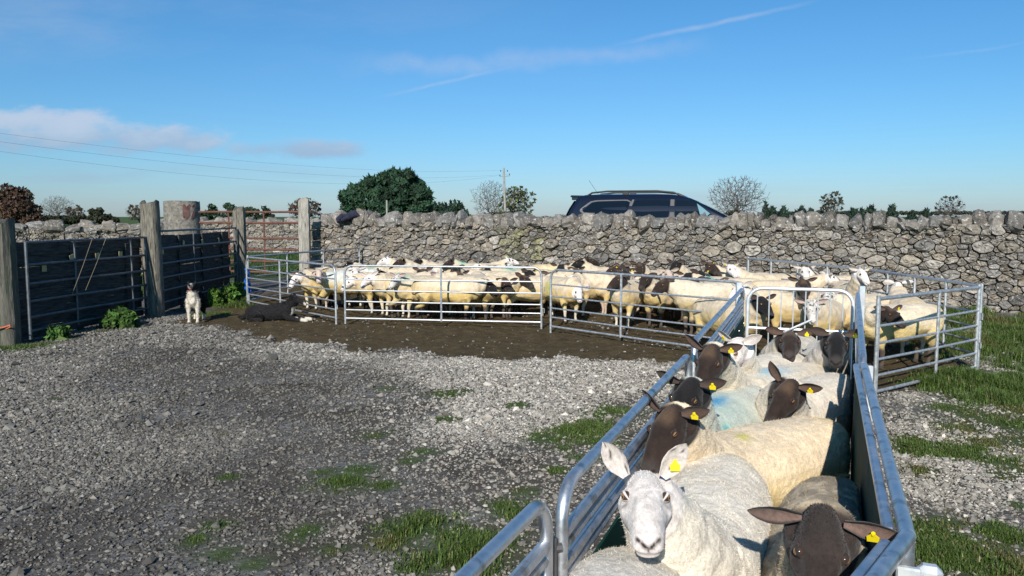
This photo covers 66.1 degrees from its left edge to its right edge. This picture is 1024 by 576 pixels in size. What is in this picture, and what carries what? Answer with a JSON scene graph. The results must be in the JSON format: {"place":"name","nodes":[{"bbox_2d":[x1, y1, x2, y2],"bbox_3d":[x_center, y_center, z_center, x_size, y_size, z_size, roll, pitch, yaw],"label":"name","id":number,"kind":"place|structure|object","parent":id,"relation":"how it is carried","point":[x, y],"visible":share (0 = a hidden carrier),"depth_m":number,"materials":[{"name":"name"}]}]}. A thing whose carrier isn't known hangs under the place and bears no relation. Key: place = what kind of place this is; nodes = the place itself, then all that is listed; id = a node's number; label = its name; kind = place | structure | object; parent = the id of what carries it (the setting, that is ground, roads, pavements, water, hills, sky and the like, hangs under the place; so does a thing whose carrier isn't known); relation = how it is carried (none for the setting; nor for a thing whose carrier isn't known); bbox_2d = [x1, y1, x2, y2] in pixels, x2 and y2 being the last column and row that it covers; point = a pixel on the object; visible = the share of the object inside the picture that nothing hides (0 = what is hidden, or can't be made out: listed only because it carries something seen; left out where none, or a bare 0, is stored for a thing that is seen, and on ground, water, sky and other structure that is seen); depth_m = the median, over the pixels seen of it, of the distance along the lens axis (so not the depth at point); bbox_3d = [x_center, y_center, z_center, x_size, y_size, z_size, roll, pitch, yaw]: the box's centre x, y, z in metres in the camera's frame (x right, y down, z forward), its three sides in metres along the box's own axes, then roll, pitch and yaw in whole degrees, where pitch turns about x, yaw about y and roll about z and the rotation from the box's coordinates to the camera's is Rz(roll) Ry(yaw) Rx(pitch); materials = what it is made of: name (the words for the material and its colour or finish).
{"place":"outdoors","nodes":[
{"label":"outdoors","id":0,"kind":"place"},
{"bbox_2d":[137,252,322,276],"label":"field grass","id":1,"kind":"structure","parent":0,"point":[290,266],"depth_m":26.92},
{"bbox_2d":[0,314,1023,575],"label":"gravel","id":2,"kind":"structure","parent":0,"point":[22,364],"depth_m":6.16,"materials":[{"name":"gravel"}]},
{"bbox_2d":[640,390,851,506],"bbox_3d":[1.009,0.859,3.509,1.554,0.987,0.537,-4,7,-39],"label":"sheep","id":3,"kind":"object","parent":2,"relation":"on","point":[785,455],"visible":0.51,"depth_m":3.41},
{"bbox_2d":[0,217,1023,575],"bbox_3d":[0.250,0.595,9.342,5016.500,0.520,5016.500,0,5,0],"label":"ground","id":4,"kind":"structure","parent":0,"point":[426,337],"depth_m":5.78,"materials":[{"name":"gravel"}]},
{"bbox_2d":[0,218,21,346],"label":"wooden post","id":5,"kind":"object","parent":4,"relation":"on","point":[9,303],"visible":0.87,"depth_m":10.06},
{"bbox_2d":[0,183,45,223],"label":"copper tree","id":6,"kind":"object","parent":4,"relation":"on","point":[18,204],"visible":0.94,"depth_m":113.09,"materials":[{"name":"brown plant"}]},
{"bbox_2d":[42,324,71,340],"bbox_3d":[-6.145,0.619,10.648,0.353,0.280,0.346,-2,6,-23],"label":"nettle clump","id":7,"kind":"object","parent":4,"relation":"on","point":[59,332],"visible":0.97,"depth_m":10.59,"materials":[{"name":"green plant"}]},
{"bbox_2d":[41,195,74,215],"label":"bare tree","id":8,"kind":"object","parent":4,"relation":"on","point":[57,208],"visible":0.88,"depth_m":149.08,"materials":[{"name":"grey plant"}]},
{"bbox_2d":[15,214,120,224],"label":"hedge","id":9,"kind":"object","parent":4,"relation":"on","point":[75,219],"visible":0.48,"depth_m":137.41,"materials":[{"name":"green plant"}]},
{"bbox_2d":[16,239,143,339],"bbox_3d":[-6.327,-0.038,11.620,0.125,1.349,2.776,1,5,8],"label":"board screen","id":10,"kind":"object","parent":4,"relation":"on","point":[47,252],"visible":0.59,"depth_m":11.42,"materials":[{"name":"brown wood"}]},
{"bbox_2d":[15,219,202,275],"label":"dry stone wall","id":11,"kind":"structure","parent":4,"relation":"on","point":[50,229],"depth_m":21.06,"materials":[{"name":"stone"}]},
{"bbox_2d":[98,305,139,329],"bbox_3d":[-5.866,0.467,11.772,0.570,0.406,0.664,-3,6,-26],"label":"nettle clump","id":12,"kind":"object","parent":4,"relation":"on","point":[121,316],"visible":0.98,"depth_m":11.59,"materials":[{"name":"green plant"}]},
{"bbox_2d":[125,204,139,223],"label":"bare tree","id":13,"kind":"object","parent":4,"relation":"on","point":[131,212],"visible":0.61,"depth_m":148.81,"materials":[{"name":"brown plant"}]},
{"bbox_2d":[139,200,164,317],"bbox_3d":[-5.932,-0.389,13.023,0.301,2.134,0.288,0,5,0],"label":"wooden post","id":14,"kind":"object","parent":4,"relation":"on","point":[150,226],"visible":0.84,"depth_m":12.91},
{"bbox_2d":[24,236,149,338],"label":"metal gate","id":15,"kind":"structure","parent":14,"relation":"attached to","point":[76,294],"depth_m":11.24,"materials":[{"name":"metal"}]},
{"bbox_2d":[161,227,237,302],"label":"metal gate","id":16,"kind":"structure","parent":14,"relation":"attached to","point":[194,258],"depth_m":14.96,"materials":[{"name":"metal"}]},
{"bbox_2d":[163,201,199,263],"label":"concrete pier","id":17,"kind":"structure","parent":4,"relation":"on","point":[181,214],"depth_m":19.56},
{"bbox_2d":[161,231,230,309],"bbox_3d":[-6.147,-0.383,15.253,0.125,1.378,4.049,0,5,-2],"label":"board screen","id":18,"kind":"object","parent":4,"relation":"on","point":[175,254],"visible":0.69,"depth_m":15.10,"materials":[{"name":"brown wood"}]},
{"bbox_2d":[185,281,208,321],"bbox_3d":[-4.988,0.210,12.415,0.308,0.699,0.832,-1,5,-10],"label":"dog","id":19,"kind":"object","parent":4,"relation":"on","point":[195,300],"visible":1,"depth_m":12.21},
{"bbox_2d":[200,203,222,219],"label":"evergreen tree","id":20,"kind":"object","parent":4,"relation":"on","point":[212,207],"visible":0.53,"depth_m":119.13,"materials":[{"name":"green plant"}]},
{"bbox_2d":[207,285,240,306],"bbox_3d":[-5.351,0.159,14.631,0.673,0.402,0.682,0,5,0],"label":"nettle clump","id":21,"kind":"object","parent":4,"relation":"on","point":[215,293],"visible":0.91,"depth_m":14.54,"materials":[{"name":"green plant"}]},
{"bbox_2d":[221,281,245,296],"bbox_3d":[-5.583,0.076,15.786,0.461,0.446,0.530,0,5,0],"label":"nettle clump","id":22,"kind":"object","parent":4,"relation":"on","point":[240,288],"visible":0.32,"depth_m":15.78,"materials":[{"name":"green plant"}]},
{"bbox_2d":[221,202,256,219],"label":"evergreen tree","id":23,"kind":"object","parent":4,"relation":"on","point":[228,206],"visible":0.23,"depth_m":123.67,"materials":[{"name":"green plant"}]},
{"bbox_2d":[233,206,246,290],"bbox_3d":[-6.000,-0.764,17.404,0.257,2.088,0.254,0,5,0],"label":"wooden post","id":24,"kind":"object","parent":4,"relation":"on","point":[239,218],"visible":0.65,"depth_m":17.29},
{"bbox_2d":[198,211,298,273],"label":"rusty gate","id":25,"kind":"structure","parent":4,"relation":"on","point":[264,238],"depth_m":19.55,"materials":[{"name":"metal"}]},
{"bbox_2d":[160,217,383,252],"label":"dry stone wall","id":26,"kind":"structure","parent":4,"relation":"on","point":[276,230],"depth_m":35.78,"materials":[{"name":"stone"}]},
{"bbox_2d":[238,293,312,321],"bbox_3d":[-3.845,0.304,12.541,1.329,0.494,0.485,1,5,8],"label":"dog","id":27,"kind":"object","parent":4,"relation":"on","point":[284,310],"visible":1,"depth_m":12.42},
{"bbox_2d":[245,257,337,323],"bbox_3d":[-3.803,-0.012,13.338,0.040,0.926,3.380,-5,7,-41],"label":"sheep hurdle","id":28,"kind":"object","parent":4,"relation":"on","point":[314,263],"visible":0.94,"depth_m":13.11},
{"bbox_2d":[246,247,360,303],"bbox_3d":[-4.289,-0.333,16.793,0.042,0.940,4.336,2,5,18],"label":"sheep hurdle","id":29,"kind":"object","parent":4,"relation":"on","point":[323,260],"visible":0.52,"depth_m":15.92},
{"bbox_2d":[298,198,310,269],"bbox_3d":[-4.987,-1.014,18.939,0.282,2.306,0.281,0,5,0],"label":"wooden post","id":30,"kind":"object","parent":4,"relation":"on","point":[304,224],"visible":0.76,"depth_m":18.79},
{"bbox_2d":[287,197,321,217],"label":"bare tree","id":31,"kind":"object","parent":4,"relation":"on","point":[314,206],"visible":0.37,"depth_m":118.86,"materials":[{"name":"brown plant"}]},
{"bbox_2d":[288,269,347,309],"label":"sheep","id":32,"kind":"object","parent":4,"relation":"on","point":[300,280],"visible":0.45,"depth_m":13.77},
{"bbox_2d":[308,268,332,309],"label":"sheep","id":33,"kind":"object","parent":4,"relation":"on","point":[317,282],"visible":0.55,"depth_m":13.70},
{"bbox_2d":[316,268,386,310],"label":"sheep","id":34,"kind":"object","parent":4,"relation":"on","point":[329,284],"visible":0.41,"depth_m":13.87},
{"bbox_2d":[345,266,364,307],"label":"sheep","id":35,"kind":"object","parent":4,"relation":"on","point":[354,270],"visible":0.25,"depth_m":14.29},
{"bbox_2d":[341,271,416,314],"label":"sheep","id":36,"kind":"object","parent":4,"relation":"on","point":[370,295],"visible":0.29,"depth_m":13.24},
{"bbox_2d":[337,165,436,216],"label":"conifer","id":37,"kind":"object","parent":4,"relation":"on","point":[405,190],"visible":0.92,"depth_m":70.11,"materials":[{"name":"green plant"}]},
{"bbox_2d":[360,271,423,316],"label":"sheep","id":38,"kind":"object","parent":4,"relation":"on","point":[377,285],"visible":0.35,"depth_m":12.87},
{"bbox_2d":[374,264,437,300],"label":"sheep","id":39,"kind":"object","parent":4,"relation":"on","point":[402,269],"visible":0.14,"depth_m":14.99},
{"bbox_2d":[388,272,451,318],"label":"sheep","id":40,"kind":"object","parent":4,"relation":"on","point":[403,286],"visible":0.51,"depth_m":12.61},
{"bbox_2d":[385,270,468,317],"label":"sheep","id":41,"kind":"object","parent":4,"relation":"on","point":[396,298],"visible":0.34,"depth_m":12.87},
{"bbox_2d":[414,257,450,272],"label":"sheep","id":42,"kind":"object","parent":4,"relation":"on","point":[419,260],"visible":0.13,"depth_m":16.11},
{"bbox_2d":[343,265,544,328],"bbox_3d":[-1.049,0.124,11.848,3.103,0.926,0.037,1,5,9],"label":"sheep hurdle","id":43,"kind":"object","parent":4,"relation":"on","point":[441,291],"visible":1,"depth_m":11.83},
{"bbox_2d":[433,199,469,214],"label":"conifer","id":44,"kind":"object","parent":4,"relation":"on","point":[455,207],"visible":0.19,"depth_m":108.64,"materials":[{"name":"green plant"}]},
{"bbox_2d":[411,276,498,322],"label":"sheep","id":45,"kind":"object","parent":4,"relation":"on","point":[453,286],"visible":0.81,"depth_m":12.26},
{"bbox_2d":[442,257,500,268],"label":"sheep","id":46,"kind":"object","parent":4,"relation":"on","point":[453,261],"visible":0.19,"depth_m":15.94},
{"bbox_2d":[467,271,489,319],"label":"sheep","id":47,"kind":"object","parent":4,"relation":"on","point":[478,273],"visible":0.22,"depth_m":12.88},
{"bbox_2d":[446,275,517,319],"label":"sheep","id":48,"kind":"object","parent":4,"relation":"on","point":[492,298],"visible":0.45,"depth_m":12.46},
{"bbox_2d":[469,180,511,213],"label":"bare tree","id":49,"kind":"object","parent":4,"relation":"on","point":[489,206],"visible":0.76,"depth_m":124.02,"materials":[{"name":"grey plant"}]},
{"bbox_2d":[469,256,519,265],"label":"sheep","id":50,"kind":"object","parent":4,"relation":"on","point":[511,261],"visible":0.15,"depth_m":16.34},
{"bbox_2d":[460,272,533,318],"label":"sheep","id":51,"kind":"object","parent":4,"relation":"on","point":[504,298],"visible":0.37,"depth_m":12.60},
{"bbox_2d":[453,500,552,575],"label":"sheeted hurdle","id":52,"kind":"object","parent":4,"relation":"on","point":[537,560],"visible":1,"depth_m":1.85,"materials":[{"name":"metal"}]},
{"bbox_2d":[481,269,537,311],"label":"sheep","id":53,"kind":"object","parent":4,"relation":"on","point":[525,272],"visible":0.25,"depth_m":13.69},
{"bbox_2d":[480,265,552,305],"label":"sheep","id":54,"kind":"object","parent":4,"relation":"on","point":[504,269],"visible":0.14,"depth_m":14.33},
{"bbox_2d":[498,186,536,213],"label":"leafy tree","id":55,"kind":"object","parent":4,"relation":"on","point":[516,195],"visible":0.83,"depth_m":118.61,"materials":[{"name":"green plant"}]},
{"bbox_2d":[505,266,584,317],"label":"sheep","id":56,"kind":"object","parent":4,"relation":"on","point":[528,297],"visible":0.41,"depth_m":12.74},
{"bbox_2d":[539,276,589,322],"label":"sheep","id":57,"kind":"object","parent":4,"relation":"on","point":[571,292],"visible":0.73,"depth_m":12.23},
{"bbox_2d":[531,256,599,269],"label":"sheep","id":58,"kind":"object","parent":4,"relation":"on","point":[594,262],"visible":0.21,"depth_m":15.45},
{"bbox_2d":[565,272,612,317],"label":"sheep","id":59,"kind":"object","parent":4,"relation":"on","point":[590,294],"visible":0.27,"depth_m":12.90},
{"bbox_2d":[571,258,634,303],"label":"sheep","id":60,"kind":"object","parent":4,"relation":"on","point":[580,263],"visible":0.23,"depth_m":14.96},
{"bbox_2d":[583,273,646,315],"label":"sheep","id":61,"kind":"object","parent":4,"relation":"on","point":[600,280],"visible":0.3,"depth_m":12.93},
{"bbox_2d":[555,354,691,575],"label":"sheeted hurdle","id":62,"kind":"object","parent":4,"relation":"on","point":[579,528],"visible":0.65,"depth_m":2.40,"materials":[{"name":"metal"}]},
{"bbox_2d":[553,536,562,575],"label":"latch","id":63,"kind":"object","parent":62,"relation":"attached to","point":[557,547],"visible":0.58,"depth_m":2.04,"materials":[{"name":"metal"}]},
{"bbox_2d":[569,545,679,575],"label":"sheep","id":64,"kind":"object","parent":4,"relation":"on","point":[621,560],"visible":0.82,"depth_m":2.12},
{"bbox_2d":[607,269,647,328],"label":"sheep","id":65,"kind":"object","parent":4,"relation":"on","point":[631,297],"visible":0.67,"depth_m":11.54},
{"bbox_2d":[629,261,657,311],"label":"sheep","id":66,"kind":"object","parent":4,"relation":"on","point":[641,268],"visible":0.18,"depth_m":13.48},
{"bbox_2d":[549,269,744,346],"bbox_3d":[1.605,0.284,10.086,0.037,0.926,3.112,-5,7,-43],"label":"sheep hurdle","id":67,"kind":"object","parent":4,"relation":"on","point":[620,326],"visible":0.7,"depth_m":10.22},
{"bbox_2d":[566,182,727,220],"bbox_3d":[4.099,-1.649,19.788,5.469,2.127,2.155,2,5,17],"label":"parked car","id":68,"kind":"object","parent":4,"relation":"on","point":[668,204],"visible":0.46,"depth_m":19.29,"materials":[{"name":"black paint"}]},
{"bbox_2d":[633,272,682,327],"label":"sheep","id":69,"kind":"object","parent":4,"relation":"on","point":[646,284],"visible":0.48,"depth_m":11.61},
{"bbox_2d":[310,208,1023,313],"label":"dry stone wall","id":70,"kind":"structure","parent":4,"relation":"on","point":[966,248],"depth_m":15.42,"materials":[{"name":"stone"}]},
{"bbox_2d":[336,210,359,222],"bbox_3d":[-3.889,-1.734,19.079,0.704,0.315,0.487,0,5,0],"label":"jacket","id":71,"kind":"object","parent":70,"relation":"on","point":[351,215],"visible":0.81,"depth_m":18.90,"materials":[{"name":"blue fabric"}]},
{"bbox_2d":[657,268,678,319],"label":"sheep","id":72,"kind":"object","parent":4,"relation":"on","point":[667,272],"visible":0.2,"depth_m":12.31},
{"bbox_2d":[601,442,773,575],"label":"sheep","id":73,"kind":"object","parent":4,"relation":"on","point":[680,515],"visible":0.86,"depth_m":2.22},
{"bbox_2d":[666,259,709,275],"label":"sheep","id":74,"kind":"object","parent":4,"relation":"on","point":[680,266],"visible":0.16,"depth_m":13.63},
{"bbox_2d":[651,274,756,333],"bbox_3d":[2.679,0.243,10.912,1.599,0.866,0.495,-1,5,-8],"label":"sheep","id":75,"kind":"object","parent":4,"relation":"on","point":[692,288],"visible":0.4,"depth_m":10.73},
{"bbox_2d":[656,370,762,432],"bbox_3d":[1.035,0.815,4.112,0.507,0.966,1.551,3,6,32],"label":"sheep","id":76,"kind":"object","parent":4,"relation":"on","point":[733,408],"visible":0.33,"depth_m":3.87},
{"bbox_2d":[675,271,758,281],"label":"sheep","id":77,"kind":"object","parent":4,"relation":"on","point":[693,274],"visible":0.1,"depth_m":12.27},
{"bbox_2d":[691,288,743,376],"bbox_3d":[1.651,0.610,6.165,0.071,0.948,3.557,2,6,20],"label":"sheeted hurdle","id":78,"kind":"object","parent":4,"relation":"on","point":[731,320],"visible":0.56,"depth_m":6.29,"materials":[{"name":"metal"}]},
{"bbox_2d":[692,294,775,351],"bbox_3d":[2.581,0.429,9.148,0.464,0.824,1.441,-2,6,-22],"label":"sheep","id":79,"kind":"object","parent":4,"relation":"on","point":[709,308],"visible":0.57,"depth_m":8.97},
{"bbox_2d":[700,260,769,276],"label":"sheep","id":80,"kind":"object","parent":4,"relation":"on","point":[718,270],"visible":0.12,"depth_m":13.40},
{"bbox_2d":[707,175,767,213],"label":"bare tree","id":81,"kind":"object","parent":4,"relation":"on","point":[737,203],"visible":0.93,"depth_m":128.72,"materials":[{"name":"grey plant"}]},
{"bbox_2d":[685,334,830,391],"bbox_3d":[1.474,0.720,4.819,0.552,1.028,1.738,5,7,44],"label":"sheep","id":82,"kind":"object","parent":4,"relation":"on","point":[714,359],"visible":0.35,"depth_m":4.31},
{"bbox_2d":[722,262,795,279],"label":"sheep","id":83,"kind":"object","parent":4,"relation":"on","point":[733,271],"visible":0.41,"depth_m":13.06},
{"bbox_2d":[727,281,794,343],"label":"sheep","id":84,"kind":"object","parent":4,"relation":"on","point":[745,285],"visible":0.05,"depth_m":10.03},
{"bbox_2d":[718,330,804,374],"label":"sheep","id":85,"kind":"object","parent":4,"relation":"on","point":[747,359],"visible":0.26,"depth_m":4.80},
{"bbox_2d":[758,326,816,361],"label":"sheep","id":86,"kind":"object","parent":4,"relation":"on","point":[789,345],"visible":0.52,"depth_m":5.59},
{"bbox_2d":[752,286,822,337],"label":"sheep","id":87,"kind":"object","parent":4,"relation":"on","point":[787,306],"visible":0.21,"depth_m":10.04},
{"bbox_2d":[752,271,839,287],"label":"sheep","id":88,"kind":"object","parent":4,"relation":"on","point":[823,279],"visible":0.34,"depth_m":11.89},
{"bbox_2d":[754,361,852,440],"bbox_3d":[1.668,0.793,4.550,0.485,0.930,1.435,4,6,34],"label":"sheep","id":89,"kind":"object","parent":4,"relation":"on","point":[826,395],"visible":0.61,"depth_m":4.22},
{"bbox_2d":[747,257,860,287],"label":"sheep hurdle","id":90,"kind":"object","parent":4,"relation":"on","point":[827,266],"visible":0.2,"depth_m":12.72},
{"bbox_2d":[788,277,820,340],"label":"sheep","id":91,"kind":"object","parent":4,"relation":"on","point":[802,282],"visible":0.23,"depth_m":9.79},
{"bbox_2d":[794,298,845,339],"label":"sheep","id":92,"kind":"object","parent":4,"relation":"on","point":[823,313],"visible":0.57,"depth_m":8.79},
{"bbox_2d":[793,265,850,287],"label":"sheep","id":93,"kind":"object","parent":4,"relation":"on","point":[806,272],"visible":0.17,"depth_m":12.49},
{"bbox_2d":[747,475,897,575],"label":"sheep","id":94,"kind":"object","parent":4,"relation":"on","point":[819,526],"visible":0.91,"depth_m":1.87},
{"bbox_2d":[816,191,844,214],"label":"bare tree","id":95,"kind":"object","parent":4,"relation":"on","point":[829,202],"visible":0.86,"depth_m":148.57,"materials":[{"name":"brown plant"}]},
{"bbox_2d":[802,327,864,377],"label":"sheep","id":96,"kind":"object","parent":4,"relation":"on","point":[829,351],"visible":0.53,"depth_m":5.18},
{"bbox_2d":[829,267,872,330],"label":"sheep","id":97,"kind":"object","parent":4,"relation":"on","point":[859,277],"visible":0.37,"depth_m":11.14},
{"bbox_2d":[813,287,889,348],"bbox_3d":[4.184,0.383,9.617,1.441,0.830,0.462,-4,6,-35],"label":"sheep","id":98,"kind":"object","parent":4,"relation":"on","point":[837,296],"visible":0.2,"depth_m":9.30},
{"bbox_2d":[851,292,866,451],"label":"sheeted hurdle","id":99,"kind":"object","parent":4,"relation":"on","point":[859,356],"visible":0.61,"depth_m":5.24,"materials":[{"name":"metal"}]},
{"bbox_2d":[858,286,865,326],"bbox_3d":[3.330,0.479,7.534,0.055,1.000,0.045,0,5,0],"label":"gate post","id":100,"kind":"object","parent":4,"relation":"on","point":[861,290],"visible":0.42,"depth_m":7.48,"materials":[{"name":"metal"}]},
{"bbox_2d":[745,286,854,378],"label":"race gate","id":101,"kind":"structure","parent":100,"relation":"attached to","point":[793,289],"depth_m":7.70,"materials":[{"name":"metal"}]},
{"bbox_2d":[850,363,916,553],"bbox_3d":[1.296,0.912,2.842,0.087,0.948,2.260,2,6,22],"label":"sheeted hurdle","id":102,"kind":"object","parent":4,"relation":"on","point":[867,477],"visible":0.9,"depth_m":2.50,"materials":[{"name":"metal"}]},
{"bbox_2d":[851,529,915,575],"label":"sheeted hurdle","id":103,"kind":"object","parent":4,"relation":"on","point":[884,557],"visible":1,"depth_m":1.64,"materials":[{"name":"metal"}]},
{"bbox_2d":[864,301,943,368],"bbox_3d":[4.256,0.507,8.699,1.256,0.748,0.669,-4,7,-39],"label":"sheep","id":104,"kind":"object","parent":4,"relation":"on","point":[892,313],"visible":0.66,"depth_m":8.54},
{"bbox_2d":[892,541,915,575],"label":"corner post","id":105,"kind":"object","parent":4,"relation":"on","point":[908,559],"visible":0.36,"depth_m":1.74,"materials":[{"name":"metal"}]},
{"bbox_2d":[895,562,942,575],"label":"corner clamp","id":106,"kind":"object","parent":105,"relation":"attached to","point":[925,569],"visible":0.88,"depth_m":1.69,"materials":[{"name":"metal"}]},
{"bbox_2d":[884,279,924,357],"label":"sheep","id":107,"kind":"object","parent":4,"relation":"on","point":[897,288],"visible":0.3,"depth_m":9.89},
{"bbox_2d":[789,210,1023,215],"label":"hedge","id":108,"kind":"object","parent":4,"relation":"on","point":[918,213],"visible":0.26,"depth_m":207.89,"materials":[{"name":"green plant"}]},
{"bbox_2d":[864,267,983,369],"bbox_3d":[5.055,0.295,9.888,0.044,0.940,2.841,0,5,0],"label":"sheep hurdle","id":109,"kind":"object","parent":4,"relation":"on","point":[945,305],"visible":0.48,"depth_m":9.16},
{"bbox_2d":[873,284,981,394],"bbox_3d":[4.171,0.483,7.824,2.099,0.940,0.044,-4,6,-36],"label":"sheep hurdle","id":110,"kind":"object","parent":4,"relation":"on","point":[879,299],"visible":0.91,"depth_m":7.72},
{"bbox_2d":[934,195,965,218],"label":"bare tree","id":111,"kind":"object","parent":4,"relation":"on","point":[954,212],"visible":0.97,"depth_m":158.84,"materials":[{"name":"grey plant"}]},
{"bbox_2d":[0,295,1023,575],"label":"grass","id":112,"kind":"structure","parent":0,"point":[1000,335],"depth_m":5.63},
{"bbox_2d":[0,0,1023,216],"label":"sky","id":113,"kind":"structure","parent":0,"point":[908,104],"materials":[{"name":"blue"}]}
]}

